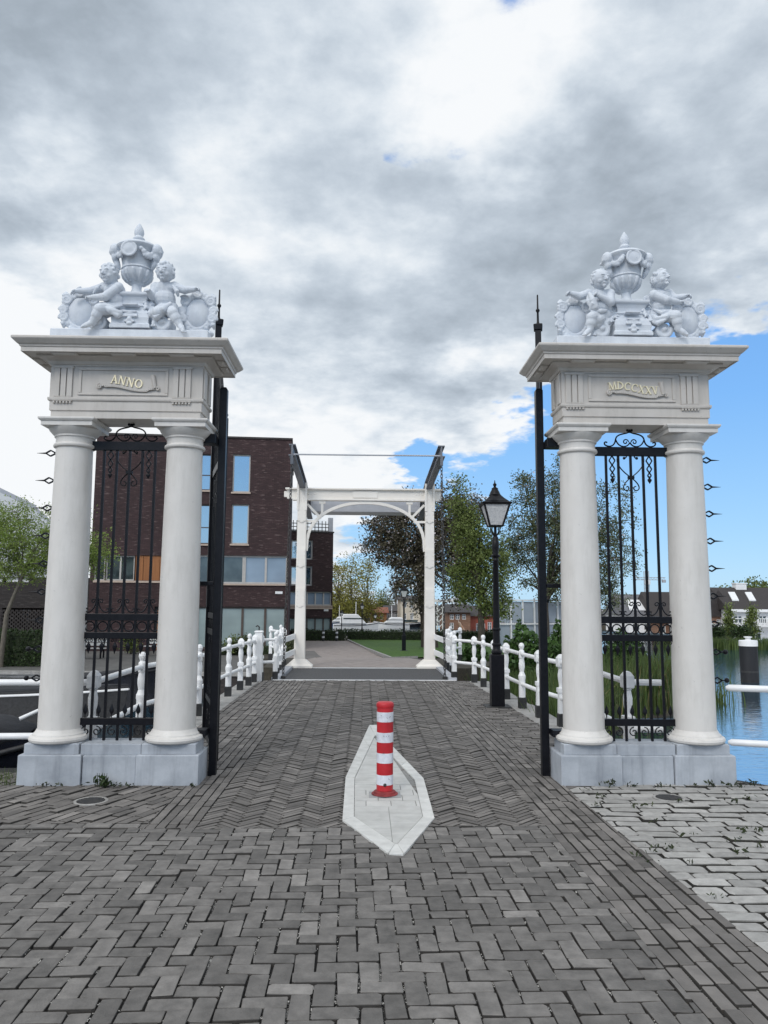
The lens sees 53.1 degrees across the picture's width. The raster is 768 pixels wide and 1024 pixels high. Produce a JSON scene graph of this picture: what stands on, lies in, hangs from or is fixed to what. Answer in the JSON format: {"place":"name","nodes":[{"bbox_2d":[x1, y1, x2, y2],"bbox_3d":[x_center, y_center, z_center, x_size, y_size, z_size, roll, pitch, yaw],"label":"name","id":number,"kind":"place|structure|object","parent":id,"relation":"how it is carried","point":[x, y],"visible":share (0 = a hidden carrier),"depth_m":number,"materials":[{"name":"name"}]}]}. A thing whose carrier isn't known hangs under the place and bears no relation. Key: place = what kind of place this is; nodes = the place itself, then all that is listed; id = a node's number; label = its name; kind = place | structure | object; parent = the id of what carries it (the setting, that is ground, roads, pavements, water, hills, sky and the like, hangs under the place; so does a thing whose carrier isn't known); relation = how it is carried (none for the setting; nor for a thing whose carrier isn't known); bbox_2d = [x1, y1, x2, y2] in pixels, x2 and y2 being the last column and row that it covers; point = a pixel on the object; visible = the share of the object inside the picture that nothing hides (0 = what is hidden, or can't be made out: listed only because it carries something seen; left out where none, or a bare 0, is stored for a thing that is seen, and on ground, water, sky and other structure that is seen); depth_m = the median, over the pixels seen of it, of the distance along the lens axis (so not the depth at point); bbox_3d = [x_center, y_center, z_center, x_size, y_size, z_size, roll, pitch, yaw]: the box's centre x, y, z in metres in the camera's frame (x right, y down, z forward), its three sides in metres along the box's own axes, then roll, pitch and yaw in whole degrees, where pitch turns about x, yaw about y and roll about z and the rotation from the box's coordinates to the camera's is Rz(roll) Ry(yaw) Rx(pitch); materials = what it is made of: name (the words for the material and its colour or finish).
{"place":"outdoors","nodes":[
{"label":"outdoors","id":0,"kind":"place"},
{"bbox_2d":[85,639,106,658],"bbox_3d":[-13.266,6.170,35.014,1.192,0.972,0.550,1,-7,-1],"label":"park bench","id":1,"kind":"object","parent":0,"point":[98,644],"visible":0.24,"depth_m":35.21,"materials":[{"name":"black metal"}]},
{"bbox_2d":[0,651,251,671],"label":"terrace","id":2,"kind":"structure","parent":0,"point":[114,662],"depth_m":33.20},
{"bbox_2d":[0,628,42,666],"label":"hedge","id":3,"kind":"object","parent":2,"relation":"on","point":[18,642],"visible":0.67,"depth_m":30.57,"materials":[{"name":"green plant"}]},
{"bbox_2d":[0,488,50,576],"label":"white hall","id":4,"kind":"structure","parent":2,"relation":"on","point":[8,498],"depth_m":59.03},
{"bbox_2d":[0,577,89,631],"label":"brick annex","id":5,"kind":"object","parent":2,"relation":"on","point":[27,605],"visible":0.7,"depth_m":39.86,"materials":[{"name":"brown brick"}]},
{"bbox_2d":[0,494,122,666],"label":"young tree","id":6,"kind":"object","parent":2,"relation":"on","point":[17,559],"visible":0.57,"depth_m":30.48,"materials":[{"name":"green plant"}]},
{"bbox_2d":[0,670,251,697],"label":"quay wall","id":7,"kind":"structure","parent":2,"relation":"on","point":[234,676],"depth_m":26.82,"materials":[{"name":"grey brick"}]},
{"bbox_2d":[117,639,142,653],"bbox_3d":[-12.593,6.571,38.159,1.235,1.332,1.329,5,-8,-34],"label":"shrub","id":8,"kind":"object","parent":2,"relation":"on","point":[131,647],"visible":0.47,"depth_m":38.09,"materials":[{"name":"green plant"}]},
{"bbox_2d":[86,433,293,650],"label":"brick apartment block","id":9,"kind":"structure","parent":2,"relation":"on","point":[256,524],"depth_m":41.56,"materials":[{"name":"brick"}]},
{"bbox_2d":[106,555,134,580],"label":"window","id":10,"kind":"structure","parent":9,"relation":"in","point":[117,570],"depth_m":40.98,"materials":[{"name":"grey glass"}]},
{"bbox_2d":[201,505,208,545],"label":"window","id":11,"kind":"structure","parent":9,"relation":"in","point":[205,508],"depth_m":41.75,"materials":[{"name":"blue glass"}]},
{"bbox_2d":[202,454,210,491],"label":"window","id":12,"kind":"structure","parent":9,"relation":"in","point":[206,464],"depth_m":42.09,"materials":[{"name":"blue glass"}]},
{"bbox_2d":[200,555,243,584],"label":"window","id":13,"kind":"structure","parent":9,"relation":"in","point":[233,565],"depth_m":41.61,"materials":[{"name":"grey glass"}]},
{"bbox_2d":[230,504,248,545],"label":"window","id":14,"kind":"structure","parent":9,"relation":"in","point":[240,513],"depth_m":41.94,"materials":[{"name":"blue glass"}]},
{"bbox_2d":[231,455,250,493],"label":"window","id":15,"kind":"structure","parent":9,"relation":"in","point":[241,463],"depth_m":42.28,"materials":[{"name":"blue glass"}]},
{"bbox_2d":[198,606,285,648],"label":"window","id":16,"kind":"structure","parent":9,"relation":"in","point":[235,620],"depth_m":41.38,"materials":[{"name":"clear glass"}]},
{"bbox_2d":[242,556,287,585],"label":"window","id":17,"kind":"structure","parent":9,"relation":"in","point":[258,570],"depth_m":41.81,"materials":[{"name":"blue glass"}]},
{"bbox_2d":[221,643,287,654],"bbox_3d":[-6.572,6.880,38.554,3.652,0.763,1.200,2,-7,-10],"label":"hedge","id":18,"kind":"object","parent":2,"relation":"on","point":[265,649],"visible":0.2,"depth_m":38.19,"materials":[{"name":"green plant"}]},
{"bbox_2d":[290,518,333,634],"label":"brick apartment block","id":19,"kind":"structure","parent":2,"relation":"on","point":[319,576],"depth_m":53.95,"materials":[{"name":"brown brick"}]},
{"bbox_2d":[291,566,311,585],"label":"window","id":20,"kind":"structure","parent":19,"relation":"in","point":[293,568],"depth_m":53.84,"materials":[{"name":"clear glass"}]},
{"bbox_2d":[291,540,312,559],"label":"window","id":21,"kind":"structure","parent":19,"relation":"in","point":[309,554],"depth_m":53.96,"materials":[{"name":"blue glass"}]},
{"bbox_2d":[290,618,330,631],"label":"window","id":22,"kind":"structure","parent":19,"relation":"in","point":[321,624],"depth_m":53.70,"materials":[{"name":"grey glass"}]},
{"bbox_2d":[290,592,331,606],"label":"window","id":23,"kind":"structure","parent":19,"relation":"in","point":[323,599],"depth_m":53.86,"materials":[{"name":"grey glass"}]},
{"bbox_2d":[0,680,578,825],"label":"footway paving","id":24,"kind":"structure","parent":0,"point":[45,804],"depth_m":6.57,"materials":[{"name":"stone"}]},
{"bbox_2d":[0,679,86,739],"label":"railing","id":25,"kind":"object","parent":24,"relation":"on","point":[15,682],"visible":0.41,"depth_m":7.30,"materials":[{"name":"white paint"}]},
{"bbox_2d":[73,796,108,805],"bbox_3d":[-2.367,2.342,6.202,0.270,0.028,0.270,1,-7,-1],"label":"manhole cover","id":26,"kind":"object","parent":24,"relation":"on","point":[89,801],"visible":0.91,"depth_m":6.19,"materials":[{"name":"metal"}]},
{"bbox_2d":[93,773,111,787],"bbox_3d":[-2.446,2.336,6.679,0.186,0.133,0.112,1,-7,-1],"label":"broadleaf weed","id":27,"kind":"object","parent":24,"relation":"on","point":[104,778],"visible":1,"depth_m":6.67,"materials":[{"name":"green plant"}]},
{"bbox_2d":[11,335,242,785],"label":"gate pier","id":28,"kind":"structure","parent":24,"relation":"on","point":[100,386],"depth_m":7.05,"materials":[{"name":"white paint"}]},
{"bbox_2d":[80,423,166,739],"bbox_3d":[-2.423,0.615,7.168,0.740,2.946,0.044,1,-7,-1],"label":"iron grille","id":29,"kind":"object","parent":28,"relation":"on","point":[117,447],"visible":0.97,"depth_m":7.11,"materials":[{"name":"black metal"}]},
{"bbox_2d":[50,223,218,336],"bbox_3d":[-2.392,-2.200,7.440,1.585,1.294,0.492,1,-7,-1],"label":"stone sculpture","id":30,"kind":"object","parent":28,"relation":"on","point":[135,311],"visible":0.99,"depth_m":7.32,"materials":[{"name":"white stone"}]},
{"bbox_2d":[202,290,228,760],"bbox_3d":[-1.771,-0.144,8.222,0.124,5.210,1.435,2,-7,-17],"label":"gate leaf","id":31,"kind":"object","parent":28,"relation":"attached to","point":[218,383],"visible":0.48,"depth_m":8.61,"materials":[{"name":"black metal"}]},
{"bbox_2d":[254,625,263,681],"bbox_3d":[-2.595,2.924,15.893,0.174,1.164,0.174,1,-7,-1],"label":"square post","id":32,"kind":"object","parent":24,"relation":"on","point":[259,644],"visible":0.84,"depth_m":15.82,"materials":[{"name":"white paint"}]},
{"bbox_2d":[262,632,277,680],"bbox_3d":[-2.425,3.038,16.096,0.502,1.046,0.159,5,-8,-36],"label":"railing","id":33,"kind":"object","parent":24,"relation":"on","point":[274,661],"visible":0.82,"depth_m":16.13,"materials":[{"name":"white paint"}]},
{"bbox_2d":[478,480,511,708],"bbox_3d":[1.794,1.295,12.301,0.480,3.660,0.480,1,-7,-1],"label":"street lamp","id":34,"kind":"object","parent":24,"relation":"on","point":[494,506],"visible":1,"depth_m":12.24,"materials":[{"name":"black metal"}]},
{"bbox_2d":[288,636,420,667],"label":"brick path","id":35,"kind":"structure","parent":0,"point":[340,654],"depth_m":24.50,"materials":[{"name":"grey brick"}]},
{"bbox_2d":[0,823,711,1023],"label":"road paving","id":36,"kind":"structure","parent":0,"point":[43,910],"depth_m":3.76,"materials":[{"name":"grey brick"}]},
{"bbox_2d":[246,654,510,680],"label":"ground","id":37,"kind":"structure","parent":0,"point":[464,672],"depth_m":19.38,"materials":[{"name":"green plant"}]},
{"bbox_2d":[268,625,286,672],"bbox_3d":[-2.663,3.433,19.487,0.411,1.064,4.984,2,-7,-10],"label":"railing","id":38,"kind":"object","parent":37,"relation":"on","point":[280,631],"visible":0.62,"depth_m":18.90,"materials":[{"name":"white paint"}]},
{"bbox_2d":[290,628,346,640],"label":"hedge","id":39,"kind":"object","parent":37,"relation":"on","point":[313,635],"visible":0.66,"depth_m":52.29,"materials":[{"name":"green plant"}]},
{"bbox_2d":[332,553,356,620],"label":"willow tree","id":40,"kind":"object","parent":37,"relation":"on","point":[338,600],"visible":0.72,"depth_m":87.12,"materials":[{"name":"green plant"}]},
{"bbox_2d":[271,444,456,680],"bbox_3d":[-0.505,1.551,19.447,4.137,5.616,6.240,1,-7,-1],"label":"drawbridge","id":41,"kind":"object","parent":37,"relation":"on","point":[320,503],"visible":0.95,"depth_m":19.36,"materials":[{"name":"wood"}]},
{"bbox_2d":[347,639,417,657],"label":"lawn kerb","id":42,"kind":"structure","parent":37,"relation":"on","point":[376,652],"depth_m":37.24,"materials":[{"name":"concrete"}]},
{"bbox_2d":[346,628,442,639],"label":"hedge","id":43,"kind":"object","parent":37,"relation":"on","point":[386,634],"visible":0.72,"depth_m":53.31,"materials":[{"name":"green plant"}]},
{"bbox_2d":[444,626,461,672],"bbox_3d":[1.734,3.474,19.600,0.410,1.060,4.975,-1,-7,7],"label":"railing","id":44,"kind":"object","parent":37,"relation":"on","point":[449,632],"visible":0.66,"depth_m":19.02,"materials":[{"name":"white paint"}]},
{"bbox_2d":[438,604,472,629],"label":"house","id":45,"kind":"structure","parent":37,"relation":"on","point":[461,616],"depth_m":75.58,"materials":[{"name":"brick"}]},
{"bbox_2d":[439,629,492,642],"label":"hedge","id":46,"kind":"object","parent":37,"relation":"on","point":[471,634],"visible":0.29,"depth_m":49.68,"materials":[{"name":"green plant"}]},
{"bbox_2d":[456,639,488,661],"bbox_3d":[2.427,4.971,22.112,1.345,2.655,1.156,1,-7,-1],"label":"bramble bush","id":47,"kind":"object","parent":37,"relation":"on","point":[467,655],"visible":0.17,"depth_m":22.10,"materials":[{"name":"green plant"}]},
{"bbox_2d":[469,605,492,628],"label":"house","id":48,"kind":"structure","parent":37,"relation":"on","point":[474,622],"depth_m":77.53,"materials":[{"name":"red brick"}]},
{"bbox_2d":[503,618,552,679],"bbox_3d":[3.812,4.738,21.181,1.870,3.578,1.484,1,-7,-1],"label":"bramble bush","id":49,"kind":"object","parent":37,"relation":"on","point":[530,646],"visible":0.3,"depth_m":21.10,"materials":[{"name":"green plant"}]},
{"bbox_2d":[499,598,560,645],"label":"panel screen","id":50,"kind":"object","parent":37,"relation":"on","point":[525,615],"visible":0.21,"depth_m":47.29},
{"bbox_2d":[547,618,561,677],"bbox_3d":[5.302,4.997,23.195,2.378,3.553,2.045,1,-7,-1],"label":"bramble bush","id":51,"kind":"object","parent":37,"relation":"on","point":[555,645],"visible":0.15,"depth_m":23.01,"materials":[{"name":"green plant"}]},
{"bbox_2d":[498,452,647,637],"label":"airy tree","id":52,"kind":"object","parent":37,"relation":"on","point":[552,525],"visible":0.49,"depth_m":47.16,"materials":[{"name":"green plant"}]},
{"bbox_2d":[602,627,647,670],"bbox_3d":[8.149,5.431,26.227,2.111,2.955,1.669,1,-7,-1],"label":"bramble bush","id":53,"kind":"object","parent":37,"relation":"on","point":[621,652],"visible":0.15,"depth_m":26.02,"materials":[{"name":"green plant"}]},
{"bbox_2d":[0,694,767,1023],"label":"ground","id":54,"kind":"structure","parent":0,"point":[376,926],"depth_m":3.80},
{"bbox_2d":[8,827,657,1023],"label":"joint grit","id":55,"kind":"object","parent":54,"relation":"on","point":[319,925],"visible":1,"depth_m":3.83,"materials":[{"name":"sand"}]},
{"bbox_2d":[145,680,562,735],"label":"kerb stones","id":56,"kind":"object","parent":54,"relation":"on","point":[512,701],"visible":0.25,"depth_m":12.31,"materials":[{"name":"grey stone"}]},
{"bbox_2d":[86,634,257,737],"bbox_3d":[-2.721,2.487,11.521,0.306,1.056,8.495,0,-7,2],"label":"railing","id":57,"kind":"object","parent":56,"relation":"on","point":[250,677],"visible":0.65,"depth_m":10.95,"materials":[{"name":"white paint"}]},
{"bbox_2d":[451,635,662,738],"bbox_3d":[2.123,2.578,12.041,0.423,1.055,9.003,1,-7,-6],"label":"railing","id":58,"kind":"object","parent":56,"relation":"on","point":[557,661],"visible":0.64,"depth_m":11.83,"materials":[{"name":"white paint"}]},
{"bbox_2d":[519,342,748,786],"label":"gate pier","id":59,"kind":"structure","parent":54,"relation":"on","point":[659,393],"depth_m":7.17,"materials":[{"name":"white paint"}]},
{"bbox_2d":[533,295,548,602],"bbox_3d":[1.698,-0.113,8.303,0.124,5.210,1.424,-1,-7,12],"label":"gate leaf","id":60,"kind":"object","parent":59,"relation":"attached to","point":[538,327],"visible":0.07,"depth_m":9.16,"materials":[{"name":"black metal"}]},
{"bbox_2d":[553,232,709,344],"bbox_3d":[2.406,-2.158,7.558,1.584,1.294,0.492,1,-7,-1],"label":"stone sculpture","id":61,"kind":"object","parent":59,"relation":"on","point":[626,317],"visible":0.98,"depth_m":7.43,"materials":[{"name":"white stone"}]},
{"bbox_2d":[595,429,675,740],"bbox_3d":[2.375,0.658,7.286,0.740,2.946,0.044,1,-7,-1],"label":"iron grille","id":62,"kind":"object","parent":59,"relation":"on","point":[636,452],"visible":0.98,"depth_m":7.23,"materials":[{"name":"black metal"}]},
{"bbox_2d":[725,685,767,747],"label":"railing","id":63,"kind":"object","parent":54,"relation":"on","point":[747,743],"visible":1,"depth_m":7.15,"materials":[{"name":"white paint"}]},
{"bbox_2d":[0,0,767,605],"label":"sky","id":64,"kind":"structure","parent":0,"point":[379,199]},
{"bbox_2d":[332,626,492,631],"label":"harbour water","id":65,"kind":"structure","parent":0,"point":[415,629],"depth_m":75.59,"materials":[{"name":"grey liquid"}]},
{"bbox_2d":[333,614,378,629],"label":"moored boat","id":66,"kind":"object","parent":65,"relation":"on","point":[350,621],"visible":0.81,"depth_m":74.34,"materials":[{"name":"white plastic"}]},
{"bbox_2d":[373,606,409,627],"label":"moored boat","id":67,"kind":"object","parent":65,"relation":"on","point":[393,622],"visible":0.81,"depth_m":78.46,"materials":[{"name":"white plastic"}]},
{"bbox_2d":[97,606,767,784],"bbox_3d":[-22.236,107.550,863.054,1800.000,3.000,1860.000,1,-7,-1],"label":"canal water","id":68,"kind":"structure","parent":0,"point":[741,721],"depth_m":22.43,"materials":[{"name":"blue liquid"}]},
{"bbox_2d":[0,709,85,767],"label":"moored boat","id":69,"kind":"object","parent":68,"relation":"on","point":[11,751],"visible":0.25,"depth_m":8.55,"materials":[{"name":"metal"}]},
{"bbox_2d":[0,684,128,723],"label":"moored boat","id":70,"kind":"object","parent":68,"relation":"on","point":[17,701],"visible":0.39,"depth_m":20.11,"materials":[{"name":"metal"}]},
{"bbox_2d":[0,667,155,707],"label":"moored boat","id":71,"kind":"object","parent":68,"relation":"on","point":[125,679],"visible":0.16,"depth_m":24.38,"materials":[{"name":"fabric"}]},
{"bbox_2d":[653,636,767,649],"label":"reeds","id":72,"kind":"object","parent":68,"relation":"on","point":[725,644],"visible":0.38,"depth_m":57.37,"materials":[{"name":"plant"}]},
{"bbox_2d":[738,636,759,682],"bbox_3d":[15.899,7.409,33.353,0.770,3.970,0.770,1,-7,-1],"label":"mooring post","id":73,"kind":"object","parent":68,"relation":"in","point":[749,662],"visible":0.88,"depth_m":33.18,"materials":[{"name":"metal"}]},
{"bbox_2d":[351,640,518,657],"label":"lawn","id":74,"kind":"structure","parent":0,"point":[392,648],"depth_m":44.14,"materials":[{"name":"green plant"}]},
{"bbox_2d":[399,584,408,650],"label":"street lamp","id":75,"kind":"object","parent":74,"relation":"on","point":[403,591],"visible":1,"depth_m":41.35,"materials":[{"name":"metal"}]},
{"bbox_2d":[353,477,490,647],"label":"copper tree","id":76,"kind":"object","parent":74,"relation":"on","point":[398,540],"visible":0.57,"depth_m":44.52,"materials":[{"name":"brown plant"}]},
{"bbox_2d":[435,599,452,631],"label":"lattice portal","id":77,"kind":"object","parent":74,"relation":"on","point":[436,601],"visible":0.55,"depth_m":61.56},
{"bbox_2d":[436,471,523,645],"bbox_3d":[4.758,2.570,37.062,3.555,9.187,3.394,6,-9,-38],"label":"green tree","id":78,"kind":"object","parent":74,"relation":"on","point":[470,557],"visible":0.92,"depth_m":36.82,"materials":[{"name":"green plant"}]},
{"bbox_2d":[143,680,767,1023],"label":"road brick lanes","id":79,"kind":"structure","parent":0,"point":[292,772],"depth_m":6.38,"materials":[{"name":"grey brick"}]},
{"bbox_2d":[342,725,434,855],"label":"traffic island","id":80,"kind":"structure","parent":79,"relation":"on","point":[395,826],"depth_m":6.10,"materials":[{"name":"concrete"}]},
{"bbox_2d":[369,701,400,797],"bbox_3d":[0.008,1.986,6.471,0.262,0.765,0.223,1,-7,-1],"label":"traffic bollard","id":81,"kind":"object","parent":80,"relation":"on","point":[384,774],"visible":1,"depth_m":6.41,"materials":[{"name":"red plastic"}]},
{"bbox_2d":[36,778,765,898],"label":"weeds","id":82,"kind":"object","parent":79,"relation":"on","point":[633,805],"visible":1,"depth_m":6.27,"materials":[{"name":"green plant"}]},
{"bbox_2d":[435,605,605,629],"bbox_3d":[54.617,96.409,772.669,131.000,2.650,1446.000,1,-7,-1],"label":"bank","id":83,"kind":"structure","parent":0,"point":[603,627],"depth_m":161.94,"materials":[{"name":"soil"}]},
{"bbox_2d":[603,594,650,632],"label":"house","id":84,"kind":"structure","parent":83,"relation":"on","point":[641,628],"depth_m":87.34,"materials":[{"name":"white"}]},
{"bbox_2d":[638,592,669,633],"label":"house","id":85,"kind":"structure","parent":83,"relation":"on","point":[653,599],"depth_m":86.52,"materials":[{"name":"brick"}]},
{"bbox_2d":[667,590,722,623],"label":"house","id":86,"kind":"structure","parent":83,"relation":"on","point":[716,615],"depth_m":74.12,"materials":[{"name":"brick"}]},
{"bbox_2d":[712,623,726,639],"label":"round shrub","id":87,"kind":"object","parent":83,"relation":"on","point":[717,632],"visible":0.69,"depth_m":59.60,"materials":[{"name":"green plant"}]},
{"bbox_2d":[718,602,738,639],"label":"conical tree","id":88,"kind":"object","parent":83,"relation":"on","point":[728,622],"visible":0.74,"depth_m":62.01,"materials":[{"name":"green plant"}]},
{"bbox_2d":[710,583,767,639],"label":"house","id":89,"kind":"structure","parent":83,"relation":"on","point":[739,596],"depth_m":73.45,"materials":[{"name":"grey tile"}]},
{"bbox_2d":[726,622,757,639],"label":"round shrub","id":90,"kind":"object","parent":83,"relation":"on","point":[740,631],"visible":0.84,"depth_m":59.85,"materials":[{"name":"green plant"}]},
{"bbox_2d":[732,575,767,587],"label":"tree","id":91,"kind":"object","parent":83,"relation":"on","point":[748,581],"visible":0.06,"depth_m":118.79,"materials":[{"name":"green plant"}]},
{"bbox_2d":[741,602,763,638],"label":"conical tree","id":92,"kind":"object","parent":83,"relation":"on","point":[752,618],"visible":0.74,"depth_m":61.98,"materials":[{"name":"green plant"}]},
{"bbox_2d":[615,702,672,732],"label":"reed bank","id":93,"kind":"structure","parent":0,"point":[655,716],"depth_m":22.61,"materials":[{"name":"plant"}]},
{"bbox_2d":[462,660,557,704],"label":"bridge reeds","id":94,"kind":"object","parent":93,"relation":"on","point":[513,688],"visible":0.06,"depth_m":18.37,"materials":[{"name":"plant"}]},
{"bbox_2d":[509,644,721,733],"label":"reeds","id":95,"kind":"object","parent":93,"relation":"on","point":[631,668],"visible":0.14,"depth_m":21.86,"materials":[{"name":"green plant"}]},
{"bbox_2d":[715,662,745,707],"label":"reeds","id":96,"kind":"object","parent":93,"relation":"on","point":[719,695],"visible":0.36,"depth_m":25.60,"materials":[{"name":"plant"}]},
{"bbox_2d":[569,782,767,953],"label":"sett paving","id":97,"kind":"structure","parent":0,"point":[722,863],"depth_m":5.38,"materials":[{"name":"stone"}]},
{"bbox_2d":[652,794,684,802],"bbox_3d":[2.380,2.396,6.416,0.260,0.028,0.260,1,-7,-1],"label":"manhole cover","id":98,"kind":"object","parent":97,"relation":"on","point":[671,798],"visible":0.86,"depth_m":6.41,"materials":[{"name":"metal"}]},
{"bbox_3d":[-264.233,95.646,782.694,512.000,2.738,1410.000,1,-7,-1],"label":"far street","id":99,"kind":"structure","parent":0,"visible":0},
{"bbox_2d":[333,546,368,619],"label":"willow tree","id":100,"kind":"object","parent":99,"relation":"on","point":[352,598],"visible":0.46,"depth_m":91.33,"materials":[{"name":"green plant"}]},
{"bbox_2d":[352,554,387,622],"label":"willow tree","id":101,"kind":"object","parent":99,"relation":"on","point":[369,603],"visible":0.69,"depth_m":95.18,"materials":[{"name":"green plant"}]},
{"bbox_2d":[366,587,392,606],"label":"park tree","id":102,"kind":"object","parent":99,"relation":"on","point":[382,598],"visible":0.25,"depth_m":118.95,"materials":[{"name":"green plant"}]},
{"bbox_2d":[370,607,388,622],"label":"house","id":103,"kind":"structure","parent":99,"relation":"on","point":[385,611],"depth_m":97.19,"materials":[{"name":"brown brick"}]},
{"bbox_2d":[383,605,397,618],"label":"house","id":104,"kind":"structure","parent":99,"relation":"on","point":[394,610],"depth_m":103.27,"materials":[{"name":"grey glass"}]},
{"bbox_2d":[396,596,419,622],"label":"house","id":105,"kind":"structure","parent":99,"relation":"on","point":[408,616],"depth_m":91.39,"materials":[{"name":"beige"}]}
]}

